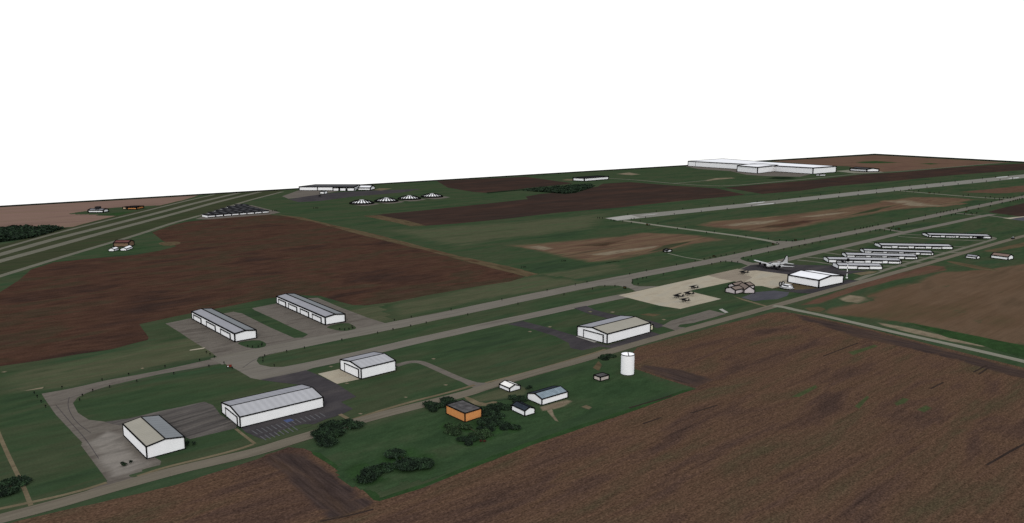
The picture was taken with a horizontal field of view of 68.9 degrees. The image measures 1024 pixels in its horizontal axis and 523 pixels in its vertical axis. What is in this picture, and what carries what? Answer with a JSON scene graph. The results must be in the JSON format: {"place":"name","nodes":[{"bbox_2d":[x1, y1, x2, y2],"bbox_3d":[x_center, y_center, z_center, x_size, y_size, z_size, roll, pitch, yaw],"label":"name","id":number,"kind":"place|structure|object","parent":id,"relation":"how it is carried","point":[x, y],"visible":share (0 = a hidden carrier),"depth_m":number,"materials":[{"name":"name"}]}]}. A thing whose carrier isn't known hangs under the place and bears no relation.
{"place":"outdoors","nodes":[
{"label":"outdoors","id":0,"kind":"place"},
{"bbox_2d":[0,432,32,505],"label":"dirt track","id":1,"kind":"structure","parent":0,"point":[17,473],"depth_m":249.24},
{"bbox_2d":[0,224,65,241],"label":"woodland","id":2,"kind":"object","parent":0,"point":[11,232],"visible":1,"depth_m":822.94,"materials":[{"name":"green plant"}]},
{"bbox_2d":[0,482,106,509],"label":"ditch track","id":3,"kind":"structure","parent":0,"point":[43,499],"depth_m":229.36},
{"bbox_2d":[0,196,194,226],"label":"field","id":4,"kind":"structure","parent":0,"point":[50,214],"depth_m":1064.70,"materials":[{"name":"soil"}]},
{"bbox_2d":[0,195,211,249],"bbox_3d":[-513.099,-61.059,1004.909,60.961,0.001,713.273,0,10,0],"label":"highway","id":5,"kind":"structure","parent":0,"point":[91,224],"depth_m":902.89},
{"bbox_2d":[69,205,158,214],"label":"pasture","id":6,"kind":"structure","parent":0,"point":[117,209],"depth_m":1078.41,"materials":[{"name":"green plant"}]},
{"bbox_2d":[0,193,239,255],"bbox_3d":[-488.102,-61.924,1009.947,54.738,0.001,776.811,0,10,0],"label":"highway","id":7,"kind":"structure","parent":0,"point":[45,241],"depth_m":865.37,"materials":[{"name":"asphalt"}]},
{"bbox_2d":[90,244,160,256],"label":"lawn","id":8,"kind":"structure","parent":0,"point":[134,250],"depth_m":704.60,"materials":[{"name":"green plant"}]},
{"bbox_2d":[0,192,259,262],"bbox_3d":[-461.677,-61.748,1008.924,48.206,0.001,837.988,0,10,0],"label":"highway","id":9,"kind":"structure","parent":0,"point":[63,243],"depth_m":835.03,"materials":[{"name":"asphalt"}]},
{"bbox_2d":[0,192,280,276],"bbox_3d":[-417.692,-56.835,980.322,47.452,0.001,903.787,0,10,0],"label":"frontage road","id":10,"kind":"structure","parent":0,"point":[37,264],"depth_m":735.49,"materials":[{"name":"asphalt"}]},
{"bbox_2d":[0,190,281,274],"bbox_3d":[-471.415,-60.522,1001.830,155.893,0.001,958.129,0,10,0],"label":"verge","id":11,"kind":"structure","parent":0,"point":[27,260],"depth_m":856.54,"materials":[{"name":"plant"}]},
{"bbox_2d":[137,444,253,475],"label":"ditch track","id":12,"kind":"structure","parent":0,"point":[246,446],"depth_m":255.41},
{"bbox_2d":[0,215,524,365],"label":"field","id":13,"kind":"structure","parent":0,"point":[60,309],"depth_m":569.63,"materials":[{"name":"soil"}]},
{"bbox_2d":[277,214,535,276],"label":"field margin","id":14,"kind":"object","parent":13,"relation":"on","point":[506,268],"visible":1,"depth_m":704.45,"materials":[{"name":"plant"}]},
{"bbox_2d":[165,298,383,356],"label":"apron","id":15,"kind":"object","parent":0,"point":[214,343],"visible":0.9,"depth_m":428.92,"materials":[{"name":"concrete"}]},
{"bbox_2d":[227,307,307,337],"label":"grass strip","id":16,"kind":"object","parent":15,"relation":"on","point":[268,321],"depth_m":440.22,"materials":[{"name":"plant"}]},
{"bbox_2d":[283,190,336,198],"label":"parking lot","id":17,"kind":"structure","parent":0,"point":[298,193],"depth_m":1360.14,"materials":[{"name":"asphalt"}]},
{"bbox_2d":[0,261,635,400],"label":"mown grass","id":18,"kind":"structure","parent":0,"point":[67,373],"depth_m":363.47,"materials":[{"name":"plant"}]},
{"bbox_2d":[289,189,417,201],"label":"parking lot","id":19,"kind":"structure","parent":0,"point":[329,196],"depth_m":1360.04,"materials":[{"name":"asphalt"}]},
{"bbox_2d":[352,384,475,418],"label":"ditch track","id":20,"kind":"structure","parent":0,"point":[416,400],"depth_m":311.74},
{"bbox_2d":[396,360,473,381],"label":"path","id":21,"kind":"structure","parent":0,"point":[444,372],"depth_m":352.70,"materials":[{"name":"asphalt"}]},
{"bbox_2d":[380,274,591,319],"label":"mown grass","id":22,"kind":"structure","parent":0,"point":[449,300],"depth_m":513.50,"materials":[{"name":"plant"}]},
{"bbox_2d":[297,356,695,500],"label":"lawn","id":23,"kind":"structure","parent":0,"point":[617,391],"depth_m":291.09,"materials":[{"name":"green plant"}]},
{"bbox_2d":[312,452,379,500],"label":"field edge grass","id":24,"kind":"structure","parent":23,"relation":"on","point":[374,495],"depth_m":250.74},
{"bbox_2d":[336,457,401,491],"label":"rank grass","id":25,"kind":"structure","parent":23,"relation":"on","point":[348,471],"depth_m":241.28,"materials":[{"name":"plant"}]},
{"bbox_2d":[365,443,451,482],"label":"rank grass","id":26,"kind":"structure","parent":23,"relation":"on","point":[436,469],"depth_m":253.76,"materials":[{"name":"plant"}]},
{"bbox_2d":[383,447,434,470],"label":"broadleaf tree","id":27,"kind":"object","parent":26,"relation":"on","point":[408,463],"visible":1,"depth_m":250.44,"materials":[{"name":"green plant"}]},
{"bbox_2d":[445,399,481,421],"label":"house","id":28,"kind":"structure","parent":23,"relation":"on","point":[462,410],"depth_m":292.56,"materials":[{"name":"orange wood"}]},
{"bbox_2d":[449,432,488,448],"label":"rank grass","id":29,"kind":"structure","parent":23,"relation":"on","point":[477,444],"depth_m":268.95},
{"bbox_2d":[465,419,508,436],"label":"rank grass","id":30,"kind":"structure","parent":23,"relation":"on","point":[497,431],"depth_m":281.17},
{"bbox_2d":[461,384,533,403],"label":"farmyard","id":31,"kind":"structure","parent":23,"relation":"on","point":[495,394],"depth_m":318.93,"materials":[{"name":"plant"}]},
{"bbox_2d":[499,380,520,391],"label":"shed","id":32,"kind":"structure","parent":31,"relation":"on","point":[508,386],"depth_m":324.23,"materials":[{"name":"white metal"}]},
{"bbox_2d":[511,401,534,416],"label":"shed","id":33,"kind":"structure","parent":23,"relation":"on","point":[522,408],"depth_m":296.77,"materials":[{"name":"white metal"}]},
{"bbox_2d":[371,211,621,250],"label":"pasture","id":34,"kind":"structure","parent":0,"point":[458,237],"depth_m":856.73,"materials":[{"name":"green plant"}]},
{"bbox_2d":[438,177,570,192],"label":"field","id":35,"kind":"structure","parent":0,"point":[492,184],"depth_m":1657.66,"materials":[{"name":"soil"}]},
{"bbox_2d":[0,155,1023,522],"bbox_3d":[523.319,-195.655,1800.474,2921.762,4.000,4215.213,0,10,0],"label":"ground","id":36,"kind":"structure","parent":0,"point":[48,453],"depth_m":447.40,"materials":[{"name":"green plant"}]},
{"bbox_2d":[0,475,31,496],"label":"broadleaf tree","id":37,"kind":"object","parent":36,"relation":"on","point":[10,485],"visible":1,"depth_m":235.73,"materials":[{"name":"green plant"}]},
{"bbox_2d":[42,359,219,490],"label":"taxiway","id":38,"kind":"structure","parent":36,"relation":"on","point":[57,398],"depth_m":307.17,"materials":[{"name":"asphalt"}]},
{"bbox_2d":[81,429,160,480],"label":"worn concrete","id":39,"kind":"object","parent":38,"relation":"on","point":[112,448],"visible":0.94,"depth_m":258.54,"materials":[{"name":"concrete"}]},
{"bbox_2d":[122,415,185,458],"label":"hangar","id":40,"kind":"structure","parent":36,"relation":"on","point":[149,437],"depth_m":263.76,"materials":[{"name":"white metal"}]},
{"bbox_2d":[107,402,236,438],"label":"apron","id":41,"kind":"object","parent":36,"relation":"on","point":[196,420],"visible":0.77,"depth_m":290.04,"materials":[{"name":"concrete"}]},
{"bbox_2d":[191,308,256,341],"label":"hangar row","id":42,"kind":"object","parent":36,"relation":"on","point":[228,327],"visible":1,"depth_m":418.42,"materials":[{"name":"white metal"}]},
{"bbox_2d":[217,346,311,379],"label":"taxiway","id":43,"kind":"structure","parent":36,"relation":"on","point":[239,361],"depth_m":360.22,"materials":[{"name":"asphalt"}]},
{"bbox_2d":[221,384,323,427],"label":"hangar","id":44,"kind":"structure","parent":36,"relation":"on","point":[246,411],"depth_m":295.47,"materials":[{"name":"white"}]},
{"bbox_2d":[242,370,355,438],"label":"parking lot","id":45,"kind":"structure","parent":36,"relation":"on","point":[334,395],"depth_m":305.95,"materials":[{"name":"asphalt"}]},
{"bbox_2d":[276,293,345,324],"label":"hangar row","id":46,"kind":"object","parent":36,"relation":"on","point":[313,310],"visible":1,"depth_m":455.78,"materials":[{"name":"white metal"}]},
{"bbox_2d":[310,427,346,446],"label":"broadleaf tree","id":47,"kind":"object","parent":36,"relation":"on","point":[326,436],"visible":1,"depth_m":273.26,"materials":[{"name":"green plant"}]},
{"bbox_2d":[299,184,359,190],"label":"long hall","id":48,"kind":"structure","parent":36,"relation":"on","point":[333,187],"depth_m":1453.38,"materials":[{"name":"white metal"}]},
{"bbox_2d":[319,369,357,383],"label":"apron","id":49,"kind":"object","parent":36,"relation":"on","point":[337,376],"visible":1,"depth_m":342.55,"materials":[{"name":"concrete"}]},
{"bbox_2d":[317,418,365,428],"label":"broadleaf tree","id":50,"kind":"object","parent":36,"relation":"on","point":[349,422],"visible":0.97,"depth_m":283.30,"materials":[{"name":"green plant"}]},
{"bbox_2d":[340,351,395,378],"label":"hangar","id":51,"kind":"structure","parent":36,"relation":"on","point":[367,365],"depth_m":346.32,"materials":[{"name":"white metal"}]},
{"bbox_2d":[353,462,394,482],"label":"broadleaf tree","id":52,"kind":"object","parent":36,"relation":"on","point":[373,472],"visible":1,"depth_m":243.32,"materials":[{"name":"green plant"}]},
{"bbox_2d":[280,294,626,372],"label":"taxiway","id":53,"kind":"structure","parent":36,"relation":"on","point":[336,359],"depth_m":413.88,"materials":[{"name":"asphalt"}]},
{"bbox_2d":[443,422,466,435],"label":"broadleaf tree","id":54,"kind":"object","parent":36,"relation":"on","point":[453,429],"visible":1,"depth_m":280.45,"materials":[{"name":"green plant"}]},
{"bbox_2d":[463,424,493,438],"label":"broadleaf tree","id":55,"kind":"object","parent":36,"relation":"on","point":[483,433],"visible":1,"depth_m":276.11,"materials":[{"name":"green plant"}]},
{"bbox_2d":[527,385,568,405],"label":"barn","id":56,"kind":"structure","parent":36,"relation":"on","point":[547,395],"depth_m":310.98,"materials":[{"name":"white metal"}]},
{"bbox_2d":[538,399,574,411],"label":"farmyard","id":57,"kind":"structure","parent":36,"relation":"on","point":[559,404],"depth_m":306.04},
{"bbox_2d":[509,321,659,349],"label":"apron","id":58,"kind":"object","parent":36,"relation":"on","point":[575,342],"visible":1,"depth_m":405.96,"materials":[{"name":"asphalt"}]},
{"bbox_2d":[577,315,653,343],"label":"hangar","id":59,"kind":"structure","parent":36,"relation":"on","point":[613,329],"depth_m":407.36,"materials":[{"name":"white metal"}]},
{"bbox_2d":[210,196,1023,363],"bbox_3d":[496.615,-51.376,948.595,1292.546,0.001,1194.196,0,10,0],"label":"taxiway","id":60,"kind":"structure","parent":36,"relation":"on","point":[297,344],"depth_m":507.18,"materials":[{"name":"asphalt"}]},
{"bbox_2d":[575,306,662,327],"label":"apron","id":61,"kind":"object","parent":36,"relation":"on","point":[585,309],"visible":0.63,"depth_m":462.06,"materials":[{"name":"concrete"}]},
{"bbox_2d":[620,352,634,375],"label":"silo","id":62,"kind":"object","parent":36,"relation":"on","point":[627,363],"visible":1,"depth_m":343.49,"materials":[{"name":"white metal"}]},
{"bbox_2d":[598,277,656,290],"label":"taxiway","id":63,"kind":"structure","parent":36,"relation":"on","point":[627,283],"depth_m":550.73,"materials":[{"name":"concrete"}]},
{"bbox_2d":[535,161,806,187],"bbox_3d":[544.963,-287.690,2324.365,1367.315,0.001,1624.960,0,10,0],"label":"pasture","id":64,"kind":"structure","parent":36,"relation":"on","point":[685,175],"depth_m":1882.48,"materials":[{"name":"green plant"}]},
{"bbox_2d":[635,363,717,388],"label":"headland","id":65,"kind":"structure","parent":36,"relation":"on","point":[687,378],"depth_m":343.91,"materials":[{"name":"soil"}]},
{"bbox_2d":[663,310,724,329],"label":"parking lot","id":66,"kind":"structure","parent":36,"relation":"on","point":[693,318],"depth_m":447.14,"materials":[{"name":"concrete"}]},
{"bbox_2d":[623,220,771,240],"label":"taxiway","id":67,"kind":"structure","parent":36,"relation":"on","point":[701,231],"depth_m":848.01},
{"bbox_2d":[619,269,792,308],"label":"apron","id":68,"kind":"object","parent":36,"relation":"on","point":[662,295],"visible":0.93,"depth_m":533.03,"materials":[{"name":"concrete"}]},
{"bbox_2d":[725,281,754,293],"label":"terminal","id":69,"kind":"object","parent":36,"relation":"on","point":[738,287],"visible":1,"depth_m":521.24,"materials":[{"name":"brown tile"}]},
{"bbox_2d":[686,166,809,176],"bbox_3d":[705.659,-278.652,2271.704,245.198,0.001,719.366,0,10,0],"label":"lot","id":70,"kind":"structure","parent":36,"relation":"on","point":[776,173],"depth_m":2069.34,"materials":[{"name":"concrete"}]},
{"bbox_2d":[688,158,836,173],"bbox_3d":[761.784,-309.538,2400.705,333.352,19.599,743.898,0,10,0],"label":"factory","id":71,"kind":"structure","parent":36,"relation":"on","point":[749,166],"depth_m":2173.48,"materials":[{"name":"white metal"}]},
{"bbox_2d":[741,291,788,300],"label":"parking lot","id":72,"kind":"structure","parent":36,"relation":"on","point":[763,295],"depth_m":513.54,"materials":[{"name":"asphalt"}]},
{"bbox_2d":[768,239,810,247],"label":"taxiway","id":73,"kind":"structure","parent":36,"relation":"on","point":[782,244],"depth_m":762.41,"materials":[{"name":"concrete"}]},
{"bbox_2d":[742,264,864,275],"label":"apron","id":74,"kind":"object","parent":36,"relation":"on","point":[789,270],"visible":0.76,"depth_m":611.22,"materials":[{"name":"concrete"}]},
{"bbox_2d":[606,174,1023,220],"bbox_3d":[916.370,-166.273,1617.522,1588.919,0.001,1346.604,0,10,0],"label":"runway","id":75,"kind":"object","parent":36,"relation":"on","point":[655,214],"visible":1,"depth_m":1317.04,"materials":[{"name":"asphalt"}]},
{"bbox_2d":[787,270,843,287],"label":"hangar","id":76,"kind":"structure","parent":36,"relation":"on","point":[815,279],"depth_m":549.54,"materials":[{"name":"white metal"}]},
{"bbox_2d":[786,279,855,292],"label":"parking lot","id":77,"kind":"structure","parent":36,"relation":"on","point":[847,281],"depth_m":532.95,"materials":[{"name":"asphalt"}]},
{"bbox_2d":[832,262,882,269],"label":"hangar row","id":78,"kind":"object","parent":36,"relation":"on","point":[863,266],"visible":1,"depth_m":612.58,"materials":[{"name":"white metal"}]},
{"bbox_2d":[823,256,901,263],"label":"hangar row","id":79,"kind":"object","parent":36,"relation":"on","point":[880,260],"visible":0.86,"depth_m":641.18,"materials":[{"name":"white metal"}]},
{"bbox_2d":[734,172,1023,213],"bbox_3d":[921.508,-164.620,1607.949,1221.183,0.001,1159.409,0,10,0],"label":"pasture","id":80,"kind":"structure","parent":36,"relation":"on","point":[837,201],"depth_m":1430.17,"materials":[{"name":"green plant"}]},
{"bbox_2d":[841,252,917,259],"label":"hangar row","id":81,"kind":"object","parent":36,"relation":"on","point":[910,256],"visible":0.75,"depth_m":666.14,"materials":[{"name":"white metal"}]},
{"bbox_2d":[768,214,995,262],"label":"taxiway","id":82,"kind":"structure","parent":36,"relation":"on","point":[861,242],"depth_m":784.17,"materials":[{"name":"asphalt"}]},
{"bbox_2d":[860,248,933,255],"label":"hangar row","id":83,"kind":"object","parent":36,"relation":"on","point":[912,251],"visible":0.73,"depth_m":689.92,"materials":[{"name":"white metal"}]},
{"bbox_2d":[874,242,953,249],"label":"hangar row","id":84,"kind":"object","parent":36,"relation":"on","point":[914,245],"visible":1,"depth_m":722.63,"materials":[{"name":"white metal"}]},
{"bbox_2d":[854,237,996,279],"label":"lane","id":85,"kind":"structure","parent":36,"relation":"on","point":[896,266],"depth_m":659.91,"materials":[{"name":"asphalt"}]},
{"bbox_2d":[875,321,986,347],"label":"bare patch","id":86,"kind":"object","parent":36,"relation":"on","point":[918,332],"visible":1,"depth_m":416.10,"materials":[{"name":"beige plant"}]},
{"bbox_2d":[922,232,991,238],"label":"hangar row","id":87,"kind":"object","parent":36,"relation":"on","point":[950,235],"visible":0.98,"depth_m":797.90,"materials":[{"name":"white metal"}]},
{"bbox_2d":[908,322,1023,357],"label":"roadside grass","id":88,"kind":"structure","parent":36,"relation":"on","point":[1011,348],"depth_m":400.09,"materials":[{"name":"plant"}]},
{"bbox_2d":[0,235,1023,522],"bbox_3d":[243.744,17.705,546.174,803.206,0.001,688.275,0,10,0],"label":"road","id":89,"kind":"structure","parent":0,"point":[86,495],"depth_m":297.13,"materials":[{"name":"asphalt"}]},
{"bbox_2d":[0,154,1023,206],"bbox_3d":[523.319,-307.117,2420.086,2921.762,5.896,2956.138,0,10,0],"label":"ground edge","id":90,"kind":"object","parent":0,"point":[502,176],"visible":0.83,"depth_m":1894.22,"materials":[{"name":"black soil"}]},
{"bbox_2d":[0,0,1023,205],"label":"sky","id":91,"kind":"structure","parent":0,"point":[100,99],"materials":[{"name":"white"}]},
{"bbox_2d":[12,312,1023,522],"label":"field","id":92,"kind":"structure","parent":0,"point":[757,444],"depth_m":254.61,"materials":[{"name":"soil"}]},
{"bbox_2d":[260,450,377,522],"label":"headland","id":93,"kind":"structure","parent":92,"relation":"on","point":[320,488],"depth_m":236.52,"materials":[{"name":"soil"}]},
{"bbox_2d":[789,313,1023,379],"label":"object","id":94,"kind":"structure","parent":92,"relation":"on","point":[1007,370],"depth_m":392.52,"materials":[{"name":"plant"}]},
{"bbox_2d":[366,182,744,225],"bbox_3d":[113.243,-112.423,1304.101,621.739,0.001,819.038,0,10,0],"label":"field","id":95,"kind":"structure","parent":0,"point":[614,195],"depth_m":1203.05,"materials":[{"name":"soil"}]},
{"bbox_2d":[367,215,423,225],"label":"field margin","id":96,"kind":"object","parent":95,"relation":"on","point":[403,222],"visible":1,"depth_m":954.83,"materials":[{"name":"soil"}]},
{"bbox_2d":[498,232,733,263],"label":"field","id":97,"kind":"structure","parent":0,"point":[574,254],"depth_m":748.93,"materials":[{"name":"soil"}]},
{"bbox_2d":[562,238,635,246],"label":"soil streak","id":98,"kind":"object","parent":97,"relation":"on","point":[607,243],"visible":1,"depth_m":748.87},
{"bbox_2d":[583,245,658,255],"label":"soil streak","id":99,"kind":"object","parent":97,"relation":"on","point":[617,251],"visible":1,"depth_m":704.55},
{"bbox_2d":[638,238,705,254],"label":"soil streak","id":100,"kind":"object","parent":97,"relation":"on","point":[664,246],"visible":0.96,"depth_m":735.60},
{"bbox_2d":[709,269,751,281],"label":"apron slab","id":101,"kind":"structure","parent":0,"point":[734,275],"depth_m":581.35,"materials":[{"name":"concrete"}]},
{"bbox_2d":[690,196,981,233],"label":"field","id":102,"kind":"structure","parent":0,"point":[859,208],"depth_m":1012.86,"materials":[{"name":"soil"}]},
{"bbox_2d":[716,218,788,226],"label":"soil streak","id":103,"kind":"object","parent":102,"relation":"on","point":[754,223],"visible":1,"depth_m":923.03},
{"bbox_2d":[749,218,829,228],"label":"soil streak","id":104,"kind":"object","parent":102,"relation":"on","point":[790,224],"visible":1,"depth_m":912.91,"materials":[{"name":"soil"}]},
{"bbox_2d":[832,203,904,218],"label":"soil streak","id":105,"kind":"object","parent":102,"relation":"on","point":[876,209],"visible":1,"depth_m":1078.25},
{"bbox_2d":[880,199,967,206],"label":"soil streak","id":106,"kind":"object","parent":102,"relation":"on","point":[911,203],"visible":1,"depth_m":1185.75,"materials":[{"name":"soil"}]},
{"bbox_2d":[797,264,948,306],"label":"grass","id":107,"kind":"structure","parent":0,"point":[912,273],"depth_m":558.23,"materials":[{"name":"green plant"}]},
{"bbox_2d":[726,164,1023,193],"bbox_3d":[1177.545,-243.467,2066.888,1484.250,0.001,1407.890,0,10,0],"label":"field","id":108,"kind":"structure","parent":0,"point":[811,184],"depth_m":1840.76,"materials":[{"name":"soil"}]},
{"bbox_2d":[774,155,1008,171],"bbox_3d":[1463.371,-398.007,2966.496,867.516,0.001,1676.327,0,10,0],"label":"field","id":109,"kind":"structure","parent":0,"point":[912,163],"depth_m":2847.12,"materials":[{"name":"soil"}]},
{"bbox_2d":[773,305,1023,362],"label":"side road","id":110,"kind":"structure","parent":0,"point":[928,339],"depth_m":411.68,"materials":[{"name":"asphalt"}]},
{"bbox_2d":[817,262,1023,344],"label":"field","id":111,"kind":"structure","parent":0,"point":[983,303],"depth_m":486.56,"materials":[{"name":"soil"}]},
{"bbox_2d":[835,294,873,303],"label":"bare patch","id":112,"kind":"object","parent":111,"relation":"on","point":[851,298],"visible":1,"depth_m":501.11,"materials":[{"name":"beige soil"}]},
{"bbox_2d":[959,185,1023,193],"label":"field","id":113,"kind":"structure","parent":0,"point":[1011,189],"depth_m":1455.14,"materials":[{"name":"red soil"}]},
{"bbox_2d":[990,203,1023,215],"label":"field","id":114,"kind":"structure","parent":0,"point":[1016,210],"depth_m":1078.48,"materials":[{"name":"soil"}]},
{"label":"woodland floor","id":115,"kind":"structure","parent":0,"visible":0},
{"bbox_2d":[523,183,592,193],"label":"woodland","id":116,"kind":"object","parent":115,"relation":"on","point":[568,188],"visible":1,"depth_m":1451.40,"materials":[{"name":"green plant"}]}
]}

